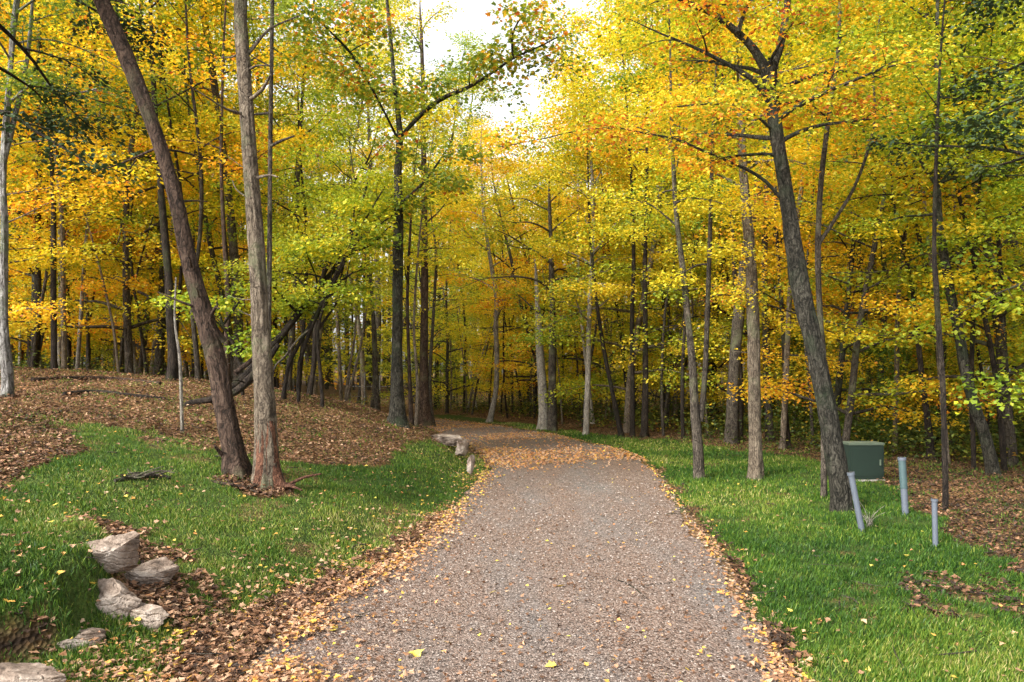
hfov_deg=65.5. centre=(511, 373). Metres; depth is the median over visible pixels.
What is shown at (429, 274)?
slender tree
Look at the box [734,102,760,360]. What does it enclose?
slender tree
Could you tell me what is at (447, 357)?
maple tree
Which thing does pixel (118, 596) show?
rock
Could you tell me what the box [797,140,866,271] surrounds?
slender tree
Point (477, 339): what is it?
maple tree
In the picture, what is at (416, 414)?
slender tree
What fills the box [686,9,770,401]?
tall tree
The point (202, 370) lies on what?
slender tree
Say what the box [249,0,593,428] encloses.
dark trunk tree
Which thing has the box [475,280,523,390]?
sapling
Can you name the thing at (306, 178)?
tall tree
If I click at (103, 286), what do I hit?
sapling
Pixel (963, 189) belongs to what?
slender tree
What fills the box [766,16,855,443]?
slender tree
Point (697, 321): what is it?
sapling
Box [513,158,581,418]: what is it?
slender tree
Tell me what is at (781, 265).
sapling
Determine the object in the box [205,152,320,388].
sapling
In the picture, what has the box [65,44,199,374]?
sapling
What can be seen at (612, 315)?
slender tree
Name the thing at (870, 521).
dry plant
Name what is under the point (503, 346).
sapling
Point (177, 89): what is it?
tall tree
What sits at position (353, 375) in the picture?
bare stem
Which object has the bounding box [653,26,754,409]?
tall tree
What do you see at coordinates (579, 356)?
maple tree
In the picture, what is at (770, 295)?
sapling
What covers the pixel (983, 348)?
maple tree
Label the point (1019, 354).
maple tree
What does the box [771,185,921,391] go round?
sapling
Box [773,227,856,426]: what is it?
sapling
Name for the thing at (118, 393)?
fallen log
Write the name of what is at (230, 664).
fallen leaves
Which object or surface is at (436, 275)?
slender tree
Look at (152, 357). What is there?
slender tree
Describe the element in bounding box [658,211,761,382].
sapling
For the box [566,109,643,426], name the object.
slender tree
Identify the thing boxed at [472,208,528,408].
slender tree
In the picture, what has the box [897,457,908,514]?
conduit pipe
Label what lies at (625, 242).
slender tree
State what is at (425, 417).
brown trunk tree
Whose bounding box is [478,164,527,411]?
slender tree
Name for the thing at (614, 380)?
maple tree
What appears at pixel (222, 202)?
forest tree
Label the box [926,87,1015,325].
slender tree
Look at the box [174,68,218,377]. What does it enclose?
slender tree
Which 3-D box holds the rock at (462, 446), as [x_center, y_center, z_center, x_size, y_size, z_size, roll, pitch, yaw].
[-0.888,1.298,13.949,0.175,0.305,0.230,0,0,38]
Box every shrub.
[762,325,848,435]
[827,334,916,444]
[886,328,982,433]
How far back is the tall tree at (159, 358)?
21.33 m
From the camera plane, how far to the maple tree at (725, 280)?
28.95 m
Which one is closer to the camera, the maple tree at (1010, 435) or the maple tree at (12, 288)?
the maple tree at (1010, 435)
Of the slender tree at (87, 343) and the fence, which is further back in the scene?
the fence
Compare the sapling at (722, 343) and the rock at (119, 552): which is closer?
the rock at (119, 552)
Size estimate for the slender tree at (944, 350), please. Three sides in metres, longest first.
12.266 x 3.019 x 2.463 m
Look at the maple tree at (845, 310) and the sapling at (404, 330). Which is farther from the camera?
the sapling at (404, 330)
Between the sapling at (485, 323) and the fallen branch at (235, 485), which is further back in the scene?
the sapling at (485, 323)
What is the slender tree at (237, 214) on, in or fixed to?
on the ground at (18, 641)
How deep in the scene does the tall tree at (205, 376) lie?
44.37 m
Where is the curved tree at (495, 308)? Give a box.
[426,120,541,421]
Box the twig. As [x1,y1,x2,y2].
[597,576,644,596]
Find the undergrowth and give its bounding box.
[11,346,1023,467]
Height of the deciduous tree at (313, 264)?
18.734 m
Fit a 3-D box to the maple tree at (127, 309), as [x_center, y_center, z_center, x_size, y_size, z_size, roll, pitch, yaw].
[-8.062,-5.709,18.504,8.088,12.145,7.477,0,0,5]
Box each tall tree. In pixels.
[6,3,157,315]
[19,0,167,241]
[68,29,150,369]
[81,0,280,379]
[85,0,233,375]
[88,66,152,368]
[135,0,300,302]
[135,17,228,349]
[144,37,289,378]
[187,83,331,326]
[189,0,356,388]
[233,0,375,403]
[258,48,389,400]
[286,0,425,407]
[301,0,443,395]
[316,107,405,402]
[377,28,505,402]
[386,78,489,346]
[406,62,520,402]
[573,0,781,420]
[591,5,792,422]
[611,6,781,404]
[614,6,763,411]
[631,1,817,423]
[643,18,842,316]
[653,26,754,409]
[662,1,858,440]
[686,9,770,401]
[721,0,887,443]
[730,0,860,424]
[754,52,858,346]
[819,0,944,380]
[858,1,1023,320]
[941,0,1023,52]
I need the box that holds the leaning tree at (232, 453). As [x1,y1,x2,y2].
[93,0,252,478]
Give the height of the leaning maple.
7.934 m
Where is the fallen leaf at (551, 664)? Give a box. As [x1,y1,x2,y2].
[545,660,555,666]
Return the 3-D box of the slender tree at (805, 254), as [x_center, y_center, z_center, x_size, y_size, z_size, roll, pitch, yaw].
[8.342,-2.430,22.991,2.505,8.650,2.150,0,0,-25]
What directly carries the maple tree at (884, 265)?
on the ground at (18, 641)
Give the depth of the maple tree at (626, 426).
20.78 m
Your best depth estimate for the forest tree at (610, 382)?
20.17 m
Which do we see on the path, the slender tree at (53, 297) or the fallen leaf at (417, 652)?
the fallen leaf at (417, 652)
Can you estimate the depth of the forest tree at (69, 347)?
21.43 m
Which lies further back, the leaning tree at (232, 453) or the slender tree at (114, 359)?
the slender tree at (114, 359)
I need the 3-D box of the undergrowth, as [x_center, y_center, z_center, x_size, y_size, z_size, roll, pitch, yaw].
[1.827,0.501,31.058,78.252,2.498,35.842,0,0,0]
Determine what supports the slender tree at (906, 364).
on the ground at (18, 641)
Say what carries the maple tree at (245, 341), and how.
on the ground at (18, 641)
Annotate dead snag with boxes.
[533,259,547,429]
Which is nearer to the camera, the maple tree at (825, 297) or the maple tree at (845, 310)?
the maple tree at (845, 310)
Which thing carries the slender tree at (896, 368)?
on the ground at (18, 641)
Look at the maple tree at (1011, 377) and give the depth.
23.02 m
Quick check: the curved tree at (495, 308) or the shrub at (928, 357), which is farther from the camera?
the curved tree at (495, 308)
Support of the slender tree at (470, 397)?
on the ground at (18, 641)
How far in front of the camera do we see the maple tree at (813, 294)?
21.76 m
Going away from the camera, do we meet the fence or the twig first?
the twig
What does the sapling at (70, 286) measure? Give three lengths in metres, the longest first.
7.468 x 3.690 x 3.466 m
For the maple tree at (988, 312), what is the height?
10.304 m
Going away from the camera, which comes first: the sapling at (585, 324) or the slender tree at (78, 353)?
the slender tree at (78, 353)
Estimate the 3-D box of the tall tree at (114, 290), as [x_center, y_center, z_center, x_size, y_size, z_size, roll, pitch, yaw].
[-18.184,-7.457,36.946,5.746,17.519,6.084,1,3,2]
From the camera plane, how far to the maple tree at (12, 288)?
25.17 m
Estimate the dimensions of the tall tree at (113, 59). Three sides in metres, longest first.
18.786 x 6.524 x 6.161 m
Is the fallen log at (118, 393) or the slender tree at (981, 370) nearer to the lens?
the fallen log at (118, 393)
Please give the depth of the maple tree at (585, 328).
41.13 m
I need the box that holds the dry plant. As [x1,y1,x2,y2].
[853,501,884,526]
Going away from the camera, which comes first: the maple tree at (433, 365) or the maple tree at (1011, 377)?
the maple tree at (1011, 377)
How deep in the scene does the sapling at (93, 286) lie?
26.83 m
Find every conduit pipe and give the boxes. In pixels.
[847,471,864,531]
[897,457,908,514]
[931,498,937,546]
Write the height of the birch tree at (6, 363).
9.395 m
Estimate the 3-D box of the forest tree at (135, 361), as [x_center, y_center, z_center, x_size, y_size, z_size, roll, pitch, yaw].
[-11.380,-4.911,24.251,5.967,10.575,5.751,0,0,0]
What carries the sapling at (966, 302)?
on the ground at (18, 641)
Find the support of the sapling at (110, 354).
on the ground at (18, 641)
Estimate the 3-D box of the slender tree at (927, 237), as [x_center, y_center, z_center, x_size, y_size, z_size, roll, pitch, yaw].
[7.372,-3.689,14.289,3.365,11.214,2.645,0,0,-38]
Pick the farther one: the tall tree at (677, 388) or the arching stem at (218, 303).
the tall tree at (677, 388)
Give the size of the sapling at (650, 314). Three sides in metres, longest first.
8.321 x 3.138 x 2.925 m
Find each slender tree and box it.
[0,0,25,93]
[0,0,34,105]
[0,23,19,365]
[0,61,48,367]
[6,0,112,369]
[28,4,110,369]
[32,0,97,370]
[60,0,149,369]
[83,114,157,371]
[125,69,210,220]
[133,34,206,375]
[142,38,181,372]
[173,75,266,356]
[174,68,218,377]
[182,92,237,378]
[202,118,283,334]
[232,0,294,339]
[332,96,494,426]
[355,104,494,425]
[403,178,486,425]
[403,209,450,363]
[428,136,481,412]
[429,225,477,412]
[430,204,480,409]
[447,193,501,400]
[458,153,523,413]
[468,173,538,409]
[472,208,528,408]
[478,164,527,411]
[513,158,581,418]
[528,11,608,423]
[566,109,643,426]
[569,145,630,413]
[585,117,656,418]
[597,138,658,367]
[657,125,730,395]
[663,70,737,427]
[707,0,980,497]
[712,196,746,355]
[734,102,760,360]
[748,0,870,448]
[758,180,842,430]
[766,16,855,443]
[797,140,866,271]
[801,1,953,451]
[829,96,929,425]
[833,55,930,431]
[843,0,1005,463]
[850,0,996,451]
[887,49,1011,434]
[892,27,973,427]
[895,1,1019,428]
[909,3,1022,444]
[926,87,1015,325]
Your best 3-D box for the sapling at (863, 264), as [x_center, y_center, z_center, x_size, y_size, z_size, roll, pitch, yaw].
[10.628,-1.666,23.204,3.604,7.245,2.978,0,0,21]
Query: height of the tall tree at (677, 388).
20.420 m
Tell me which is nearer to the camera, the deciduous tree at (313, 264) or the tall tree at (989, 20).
the tall tree at (989, 20)
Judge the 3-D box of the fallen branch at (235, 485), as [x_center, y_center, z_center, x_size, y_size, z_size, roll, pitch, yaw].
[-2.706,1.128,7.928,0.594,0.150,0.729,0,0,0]
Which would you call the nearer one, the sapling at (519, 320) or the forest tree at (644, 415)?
the forest tree at (644, 415)
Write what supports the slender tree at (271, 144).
on the ground at (18, 641)
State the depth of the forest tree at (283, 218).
19.95 m
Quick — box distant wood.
[1,0,1023,395]
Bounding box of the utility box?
[843,441,884,481]
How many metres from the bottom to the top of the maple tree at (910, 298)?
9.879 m
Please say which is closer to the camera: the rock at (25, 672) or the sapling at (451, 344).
the rock at (25, 672)
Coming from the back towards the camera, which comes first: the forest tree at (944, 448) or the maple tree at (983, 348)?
the maple tree at (983, 348)
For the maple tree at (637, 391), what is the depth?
23.08 m
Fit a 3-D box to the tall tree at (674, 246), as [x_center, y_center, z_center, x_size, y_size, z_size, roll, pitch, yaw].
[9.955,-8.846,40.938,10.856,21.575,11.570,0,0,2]
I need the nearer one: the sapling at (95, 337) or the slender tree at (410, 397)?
the slender tree at (410, 397)
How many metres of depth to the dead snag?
22.46 m
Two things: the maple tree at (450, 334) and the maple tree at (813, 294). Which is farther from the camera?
the maple tree at (450, 334)
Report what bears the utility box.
on the ground at (18, 641)
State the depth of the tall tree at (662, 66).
34.44 m
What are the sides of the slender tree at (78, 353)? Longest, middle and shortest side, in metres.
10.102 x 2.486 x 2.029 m
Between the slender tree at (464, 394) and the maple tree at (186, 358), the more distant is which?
the slender tree at (464, 394)
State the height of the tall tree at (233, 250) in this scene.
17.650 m
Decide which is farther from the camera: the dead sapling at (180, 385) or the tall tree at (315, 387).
the tall tree at (315, 387)
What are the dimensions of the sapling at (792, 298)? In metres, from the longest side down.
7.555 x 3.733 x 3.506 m
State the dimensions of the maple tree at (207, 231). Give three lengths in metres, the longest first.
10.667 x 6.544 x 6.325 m
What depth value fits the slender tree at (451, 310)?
31.72 m
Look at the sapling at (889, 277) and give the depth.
26.07 m
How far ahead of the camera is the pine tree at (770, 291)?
45.86 m
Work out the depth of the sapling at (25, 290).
20.97 m
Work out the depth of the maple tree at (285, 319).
25.34 m
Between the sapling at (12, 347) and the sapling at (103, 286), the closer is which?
the sapling at (103, 286)
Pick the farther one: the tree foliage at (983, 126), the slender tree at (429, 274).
the slender tree at (429, 274)
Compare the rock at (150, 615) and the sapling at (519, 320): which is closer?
the rock at (150, 615)
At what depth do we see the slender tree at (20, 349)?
26.44 m
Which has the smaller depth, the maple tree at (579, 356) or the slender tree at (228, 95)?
the slender tree at (228, 95)
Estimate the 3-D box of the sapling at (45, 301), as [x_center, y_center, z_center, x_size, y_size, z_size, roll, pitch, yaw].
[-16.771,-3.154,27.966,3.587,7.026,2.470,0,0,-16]
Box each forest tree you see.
[0,0,314,380]
[0,1,179,367]
[0,1,203,367]
[0,15,179,368]
[10,0,328,380]
[23,30,233,372]
[59,0,386,382]
[172,0,411,390]
[197,10,389,390]
[239,35,477,395]
[273,60,459,410]
[432,110,642,430]
[491,30,662,436]
[505,0,708,436]
[523,96,649,434]
[525,0,772,437]
[533,53,689,391]
[549,14,756,425]
[561,0,977,480]
[586,0,865,438]
[634,0,890,448]
[747,3,952,437]
[756,0,1023,459]
[790,0,1023,475]
[801,0,1023,509]
[816,0,1023,353]
[854,0,1023,469]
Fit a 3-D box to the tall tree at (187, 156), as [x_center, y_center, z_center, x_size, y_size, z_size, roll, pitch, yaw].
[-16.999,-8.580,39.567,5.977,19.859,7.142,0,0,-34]
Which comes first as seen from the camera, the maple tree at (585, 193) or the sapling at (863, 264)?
the sapling at (863, 264)
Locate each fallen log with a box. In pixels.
[30,376,161,384]
[62,390,165,398]
[184,343,279,404]
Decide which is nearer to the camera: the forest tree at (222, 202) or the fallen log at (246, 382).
the fallen log at (246, 382)
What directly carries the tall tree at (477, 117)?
on the ground at (18, 641)
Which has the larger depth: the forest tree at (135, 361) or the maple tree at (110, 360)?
the maple tree at (110, 360)
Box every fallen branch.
[114,466,174,481]
[210,479,266,494]
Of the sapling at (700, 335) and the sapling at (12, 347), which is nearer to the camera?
the sapling at (700, 335)
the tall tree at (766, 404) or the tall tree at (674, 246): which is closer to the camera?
the tall tree at (766, 404)
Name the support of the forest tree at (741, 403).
on the ground at (18, 641)
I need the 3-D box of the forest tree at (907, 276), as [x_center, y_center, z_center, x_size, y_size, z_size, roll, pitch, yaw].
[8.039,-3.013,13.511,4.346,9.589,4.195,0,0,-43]
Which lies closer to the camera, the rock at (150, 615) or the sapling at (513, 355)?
the rock at (150, 615)
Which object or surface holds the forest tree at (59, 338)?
on the ground at (18, 641)
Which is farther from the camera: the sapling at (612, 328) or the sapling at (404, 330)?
the sapling at (404, 330)
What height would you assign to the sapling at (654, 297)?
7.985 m
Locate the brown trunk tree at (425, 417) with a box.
[354,1,491,426]
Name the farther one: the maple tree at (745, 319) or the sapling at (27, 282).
the maple tree at (745, 319)
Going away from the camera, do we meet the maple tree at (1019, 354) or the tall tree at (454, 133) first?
the maple tree at (1019, 354)
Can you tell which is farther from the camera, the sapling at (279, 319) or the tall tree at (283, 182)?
the tall tree at (283, 182)
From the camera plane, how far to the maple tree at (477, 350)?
35.16 m
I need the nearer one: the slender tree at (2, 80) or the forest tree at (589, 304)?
the slender tree at (2, 80)
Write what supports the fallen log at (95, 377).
on the ground at (18, 641)
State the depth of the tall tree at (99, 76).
29.64 m
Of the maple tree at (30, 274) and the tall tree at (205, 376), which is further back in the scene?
the tall tree at (205, 376)
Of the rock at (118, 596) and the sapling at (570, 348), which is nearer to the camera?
the rock at (118, 596)
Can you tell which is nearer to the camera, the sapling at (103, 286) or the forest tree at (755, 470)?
the forest tree at (755, 470)
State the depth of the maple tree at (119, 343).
25.43 m
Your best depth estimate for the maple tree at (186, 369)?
27.68 m
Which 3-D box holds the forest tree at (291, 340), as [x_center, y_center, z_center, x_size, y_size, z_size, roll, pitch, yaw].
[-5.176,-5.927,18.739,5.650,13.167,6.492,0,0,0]
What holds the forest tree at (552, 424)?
on the ground at (18, 641)
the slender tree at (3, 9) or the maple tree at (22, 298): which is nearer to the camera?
the slender tree at (3, 9)
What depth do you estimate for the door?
11.79 m
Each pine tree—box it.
[0,0,181,193]
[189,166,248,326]
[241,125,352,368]
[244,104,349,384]
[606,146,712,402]
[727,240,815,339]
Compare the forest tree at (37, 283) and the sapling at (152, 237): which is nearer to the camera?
the forest tree at (37, 283)
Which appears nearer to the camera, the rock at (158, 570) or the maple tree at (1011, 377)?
the rock at (158, 570)
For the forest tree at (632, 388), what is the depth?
20.23 m
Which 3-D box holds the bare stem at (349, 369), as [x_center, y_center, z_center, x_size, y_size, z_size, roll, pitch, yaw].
[-4.478,-0.223,22.001,0.396,2.800,0.159,0,0,0]
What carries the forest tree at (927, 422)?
on the ground at (18, 641)
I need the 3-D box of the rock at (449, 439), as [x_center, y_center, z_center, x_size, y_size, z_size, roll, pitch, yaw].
[-1.206,1.230,14.804,0.615,0.207,0.552,0,0,0]
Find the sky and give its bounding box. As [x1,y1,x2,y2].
[8,0,1022,373]
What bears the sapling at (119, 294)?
on the ground at (18, 641)
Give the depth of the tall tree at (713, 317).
24.57 m
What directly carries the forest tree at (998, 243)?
on the ground at (18, 641)
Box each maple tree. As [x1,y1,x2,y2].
[0,0,74,333]
[0,0,176,346]
[0,0,327,373]
[0,8,121,329]
[0,10,108,337]
[1,68,143,366]
[7,151,119,354]
[7,180,49,337]
[8,139,78,353]
[9,97,121,366]
[14,182,155,366]
[42,60,243,372]
[42,154,182,369]
[48,49,249,373]
[57,175,216,370]
[72,0,338,381]
[78,171,213,371]
[93,142,249,377]
[135,194,294,389]
[138,147,313,370]
[176,104,388,381]
[354,197,489,401]
[365,181,525,413]
[378,197,511,408]
[405,235,507,403]
[428,117,620,401]
[429,239,546,408]
[436,115,606,413]
[453,167,579,409]
[466,197,579,405]
[496,83,712,420]
[502,147,666,405]
[504,209,661,406]
[506,0,777,432]
[514,236,639,409]
[540,201,636,404]
[558,153,698,396]
[573,142,761,426]
[596,4,876,411]
[618,120,781,397]
[673,160,837,405]
[689,0,1023,440]
[689,159,870,414]
[701,35,1022,422]
[712,2,994,410]
[743,148,922,412]
[744,50,1022,436]
[755,0,1023,466]
[792,130,977,412]
[801,113,1023,401]
[802,2,1023,414]
[804,157,927,387]
[858,0,1023,424]
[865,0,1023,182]
[866,78,1023,411]
[887,96,1023,415]
[923,70,1023,428]
[937,142,1023,390]
[977,277,1023,408]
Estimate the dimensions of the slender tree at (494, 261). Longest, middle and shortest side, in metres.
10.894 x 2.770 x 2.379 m
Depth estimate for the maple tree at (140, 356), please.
22.76 m
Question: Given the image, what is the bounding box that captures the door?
[851,448,881,475]
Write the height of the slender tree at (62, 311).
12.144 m
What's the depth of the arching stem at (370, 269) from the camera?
14.46 m
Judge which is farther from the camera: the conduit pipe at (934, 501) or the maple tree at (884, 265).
the maple tree at (884, 265)
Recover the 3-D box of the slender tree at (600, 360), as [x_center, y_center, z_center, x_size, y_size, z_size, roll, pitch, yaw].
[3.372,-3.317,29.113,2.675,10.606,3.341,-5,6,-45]
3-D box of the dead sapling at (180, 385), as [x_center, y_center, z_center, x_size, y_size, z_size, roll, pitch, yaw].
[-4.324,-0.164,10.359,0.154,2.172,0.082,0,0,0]
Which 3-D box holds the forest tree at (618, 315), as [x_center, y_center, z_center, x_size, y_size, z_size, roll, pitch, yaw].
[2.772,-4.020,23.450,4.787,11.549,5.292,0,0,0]
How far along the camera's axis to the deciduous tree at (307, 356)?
46.43 m
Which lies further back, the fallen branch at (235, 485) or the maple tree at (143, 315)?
the maple tree at (143, 315)
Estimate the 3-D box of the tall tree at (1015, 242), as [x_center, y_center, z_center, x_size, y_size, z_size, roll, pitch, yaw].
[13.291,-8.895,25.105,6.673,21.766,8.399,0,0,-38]
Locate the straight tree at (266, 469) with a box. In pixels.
[85,0,298,489]
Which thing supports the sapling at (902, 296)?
on the ground at (18, 641)
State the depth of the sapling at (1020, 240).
18.39 m
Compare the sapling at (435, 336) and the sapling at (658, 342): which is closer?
the sapling at (658, 342)
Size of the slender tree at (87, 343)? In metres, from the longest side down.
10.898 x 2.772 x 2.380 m
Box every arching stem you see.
[133,279,291,394]
[266,189,408,399]
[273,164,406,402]
[278,189,415,407]
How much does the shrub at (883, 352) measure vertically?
2.816 m
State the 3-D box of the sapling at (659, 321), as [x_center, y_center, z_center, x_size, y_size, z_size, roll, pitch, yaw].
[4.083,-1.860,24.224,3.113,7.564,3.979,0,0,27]
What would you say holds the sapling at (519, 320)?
on the ground at (18, 641)
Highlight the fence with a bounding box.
[349,372,407,405]
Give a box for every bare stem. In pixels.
[344,315,356,400]
[346,306,367,400]
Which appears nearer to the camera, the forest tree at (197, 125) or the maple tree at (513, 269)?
the forest tree at (197, 125)
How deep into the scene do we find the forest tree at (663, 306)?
23.95 m
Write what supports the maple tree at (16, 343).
on the ground at (18, 641)
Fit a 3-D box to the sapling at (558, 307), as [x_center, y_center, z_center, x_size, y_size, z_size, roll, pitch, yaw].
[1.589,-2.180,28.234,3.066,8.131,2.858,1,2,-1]
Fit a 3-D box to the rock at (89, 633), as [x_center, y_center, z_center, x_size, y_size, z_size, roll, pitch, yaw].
[-2.300,1.431,4.197,0.264,0.143,0.216,0,0,0]
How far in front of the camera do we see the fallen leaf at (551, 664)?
4.32 m
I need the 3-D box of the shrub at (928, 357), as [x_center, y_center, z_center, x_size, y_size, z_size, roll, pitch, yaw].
[10.622,0.343,20.227,2.136,3.142,2.270,0,0,-11]
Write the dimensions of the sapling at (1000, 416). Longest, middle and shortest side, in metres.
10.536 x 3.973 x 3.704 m
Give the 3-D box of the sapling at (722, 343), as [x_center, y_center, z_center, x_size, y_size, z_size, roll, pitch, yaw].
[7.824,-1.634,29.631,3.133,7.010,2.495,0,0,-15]
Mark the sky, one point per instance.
(473, 17)
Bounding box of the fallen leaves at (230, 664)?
[0,329,1023,681]
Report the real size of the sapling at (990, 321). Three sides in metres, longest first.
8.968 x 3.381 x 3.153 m
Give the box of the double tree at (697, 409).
[548,0,798,478]
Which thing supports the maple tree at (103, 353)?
on the ground at (18, 641)
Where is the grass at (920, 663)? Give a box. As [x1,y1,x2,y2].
[0,367,1023,681]
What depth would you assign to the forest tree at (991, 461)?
12.57 m
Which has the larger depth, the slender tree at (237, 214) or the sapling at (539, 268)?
the sapling at (539, 268)
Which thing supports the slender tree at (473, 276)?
on the ground at (18, 641)
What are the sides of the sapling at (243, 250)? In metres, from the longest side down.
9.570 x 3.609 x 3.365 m
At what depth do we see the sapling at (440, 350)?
34.70 m
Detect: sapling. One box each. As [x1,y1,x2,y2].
[0,0,119,367]
[0,87,47,255]
[6,37,100,367]
[7,77,141,296]
[8,93,152,372]
[8,115,147,362]
[8,125,57,364]
[9,166,114,369]
[10,226,78,367]
[42,107,145,371]
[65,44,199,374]
[70,126,159,367]
[85,0,245,334]
[88,81,225,370]
[98,245,142,357]
[100,38,228,304]
[114,121,206,343]
[135,172,205,370]
[174,277,183,432]
[198,144,280,331]
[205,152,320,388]
[243,246,290,368]
[361,226,443,382]
[403,193,482,409]
[404,249,476,405]
[428,277,474,406]
[434,268,486,394]
[445,269,514,381]
[455,190,558,414]
[457,200,541,418]
[458,227,507,405]
[473,218,555,412]
[475,246,523,405]
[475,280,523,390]
[488,309,532,406]
[491,188,576,416]
[496,217,606,423]
[501,206,563,370]
[505,251,574,385]
[514,195,597,408]
[522,223,618,418]
[546,273,595,409]
[559,202,642,414]
[580,171,653,417]
[586,184,691,422]
[609,201,698,387]
[611,119,738,435]
[613,47,782,438]
[629,269,700,417]
[636,186,728,422]
[650,143,775,434]
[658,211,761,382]
[679,110,785,426]
[687,256,761,385]
[721,120,815,422]
[726,190,853,416]
[730,126,847,382]
[735,228,800,381]
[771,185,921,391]
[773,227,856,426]
[790,216,853,403]
[824,201,939,387]
[832,165,970,428]
[839,0,1023,471]
[853,165,958,377]
[893,153,1022,400]
[923,204,1015,411]
[950,141,1023,392]
[970,54,1023,194]
[974,183,1023,369]
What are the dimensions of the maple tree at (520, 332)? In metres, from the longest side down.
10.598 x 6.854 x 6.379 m
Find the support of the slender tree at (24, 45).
on the ground at (18, 641)
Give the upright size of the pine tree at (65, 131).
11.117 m
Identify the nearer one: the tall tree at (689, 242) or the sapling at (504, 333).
the tall tree at (689, 242)
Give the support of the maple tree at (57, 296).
on the ground at (18, 641)
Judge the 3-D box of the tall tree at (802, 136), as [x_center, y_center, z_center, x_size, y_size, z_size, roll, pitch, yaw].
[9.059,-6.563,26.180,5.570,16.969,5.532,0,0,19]
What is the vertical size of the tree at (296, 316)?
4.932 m
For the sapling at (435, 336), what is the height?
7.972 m
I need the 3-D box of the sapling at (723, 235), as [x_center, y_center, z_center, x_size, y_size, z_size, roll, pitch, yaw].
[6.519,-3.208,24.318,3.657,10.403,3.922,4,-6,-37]
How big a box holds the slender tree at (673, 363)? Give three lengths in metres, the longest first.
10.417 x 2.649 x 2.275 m
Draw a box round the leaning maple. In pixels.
[478,0,967,512]
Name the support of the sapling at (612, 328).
on the ground at (18, 641)
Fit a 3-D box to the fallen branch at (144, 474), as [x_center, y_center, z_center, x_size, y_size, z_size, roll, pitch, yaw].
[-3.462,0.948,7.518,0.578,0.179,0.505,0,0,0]
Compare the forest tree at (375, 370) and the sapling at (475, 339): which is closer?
the forest tree at (375, 370)
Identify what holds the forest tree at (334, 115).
on the ground at (18, 641)
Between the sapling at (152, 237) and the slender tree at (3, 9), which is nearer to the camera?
the slender tree at (3, 9)
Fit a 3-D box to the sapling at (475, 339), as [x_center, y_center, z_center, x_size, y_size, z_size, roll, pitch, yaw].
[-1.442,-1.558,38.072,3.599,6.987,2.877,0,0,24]
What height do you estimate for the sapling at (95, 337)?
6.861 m
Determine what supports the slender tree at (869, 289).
on the ground at (18, 641)
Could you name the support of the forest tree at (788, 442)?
on the ground at (18, 641)
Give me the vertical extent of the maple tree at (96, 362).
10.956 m
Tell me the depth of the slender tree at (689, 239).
22.76 m
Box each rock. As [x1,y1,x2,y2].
[0,662,66,681]
[57,627,105,649]
[86,531,139,573]
[96,578,141,619]
[124,557,178,586]
[128,602,168,630]
[430,433,461,445]
[455,439,468,455]
[467,454,474,474]
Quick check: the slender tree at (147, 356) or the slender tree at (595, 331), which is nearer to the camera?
the slender tree at (595, 331)
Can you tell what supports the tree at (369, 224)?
on the ground at (18, 641)
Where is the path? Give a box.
[243,415,780,681]
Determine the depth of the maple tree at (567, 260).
28.54 m
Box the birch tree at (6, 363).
[0,0,185,397]
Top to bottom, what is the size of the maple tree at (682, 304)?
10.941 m
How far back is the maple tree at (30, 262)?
15.47 m
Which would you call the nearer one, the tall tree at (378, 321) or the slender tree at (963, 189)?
the slender tree at (963, 189)
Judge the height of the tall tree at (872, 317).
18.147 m
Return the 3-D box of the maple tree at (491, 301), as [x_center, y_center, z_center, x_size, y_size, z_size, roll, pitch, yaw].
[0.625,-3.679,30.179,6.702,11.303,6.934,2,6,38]
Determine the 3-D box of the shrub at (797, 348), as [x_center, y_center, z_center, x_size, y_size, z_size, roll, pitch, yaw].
[7.755,0.310,20.832,2.227,3.201,2.189,0,0,1]
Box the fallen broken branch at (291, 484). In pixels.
[281,473,321,490]
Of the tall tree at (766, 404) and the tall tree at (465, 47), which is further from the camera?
the tall tree at (465, 47)
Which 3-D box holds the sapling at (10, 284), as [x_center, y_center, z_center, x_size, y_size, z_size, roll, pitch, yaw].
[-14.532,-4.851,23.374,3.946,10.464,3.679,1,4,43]
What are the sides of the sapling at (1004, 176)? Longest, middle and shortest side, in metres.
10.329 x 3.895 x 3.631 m
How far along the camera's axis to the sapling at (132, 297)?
20.54 m
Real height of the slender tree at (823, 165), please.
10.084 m
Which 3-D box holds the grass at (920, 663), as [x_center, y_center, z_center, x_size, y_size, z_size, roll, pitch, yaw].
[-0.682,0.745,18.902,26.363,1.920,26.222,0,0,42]
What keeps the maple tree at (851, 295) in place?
on the ground at (18, 641)
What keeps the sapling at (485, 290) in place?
on the ground at (18, 641)
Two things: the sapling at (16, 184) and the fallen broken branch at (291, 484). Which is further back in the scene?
the sapling at (16, 184)
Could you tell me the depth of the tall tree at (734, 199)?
35.12 m
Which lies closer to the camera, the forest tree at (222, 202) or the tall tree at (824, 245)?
the forest tree at (222, 202)
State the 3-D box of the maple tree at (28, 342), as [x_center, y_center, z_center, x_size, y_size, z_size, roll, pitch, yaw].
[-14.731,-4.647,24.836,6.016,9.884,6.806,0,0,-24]
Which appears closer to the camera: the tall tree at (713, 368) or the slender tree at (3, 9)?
the slender tree at (3, 9)
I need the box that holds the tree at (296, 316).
[207,173,434,396]
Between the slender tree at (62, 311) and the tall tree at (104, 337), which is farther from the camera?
the tall tree at (104, 337)
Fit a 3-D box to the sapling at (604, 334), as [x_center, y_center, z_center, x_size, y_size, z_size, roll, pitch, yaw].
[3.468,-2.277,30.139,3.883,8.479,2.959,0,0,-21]
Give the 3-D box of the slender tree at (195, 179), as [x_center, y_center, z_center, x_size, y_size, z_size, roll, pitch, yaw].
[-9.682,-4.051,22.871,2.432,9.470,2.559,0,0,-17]
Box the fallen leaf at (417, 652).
[408,649,423,656]
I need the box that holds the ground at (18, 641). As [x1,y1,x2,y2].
[0,365,1023,681]
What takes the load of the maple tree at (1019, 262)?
on the ground at (18, 641)

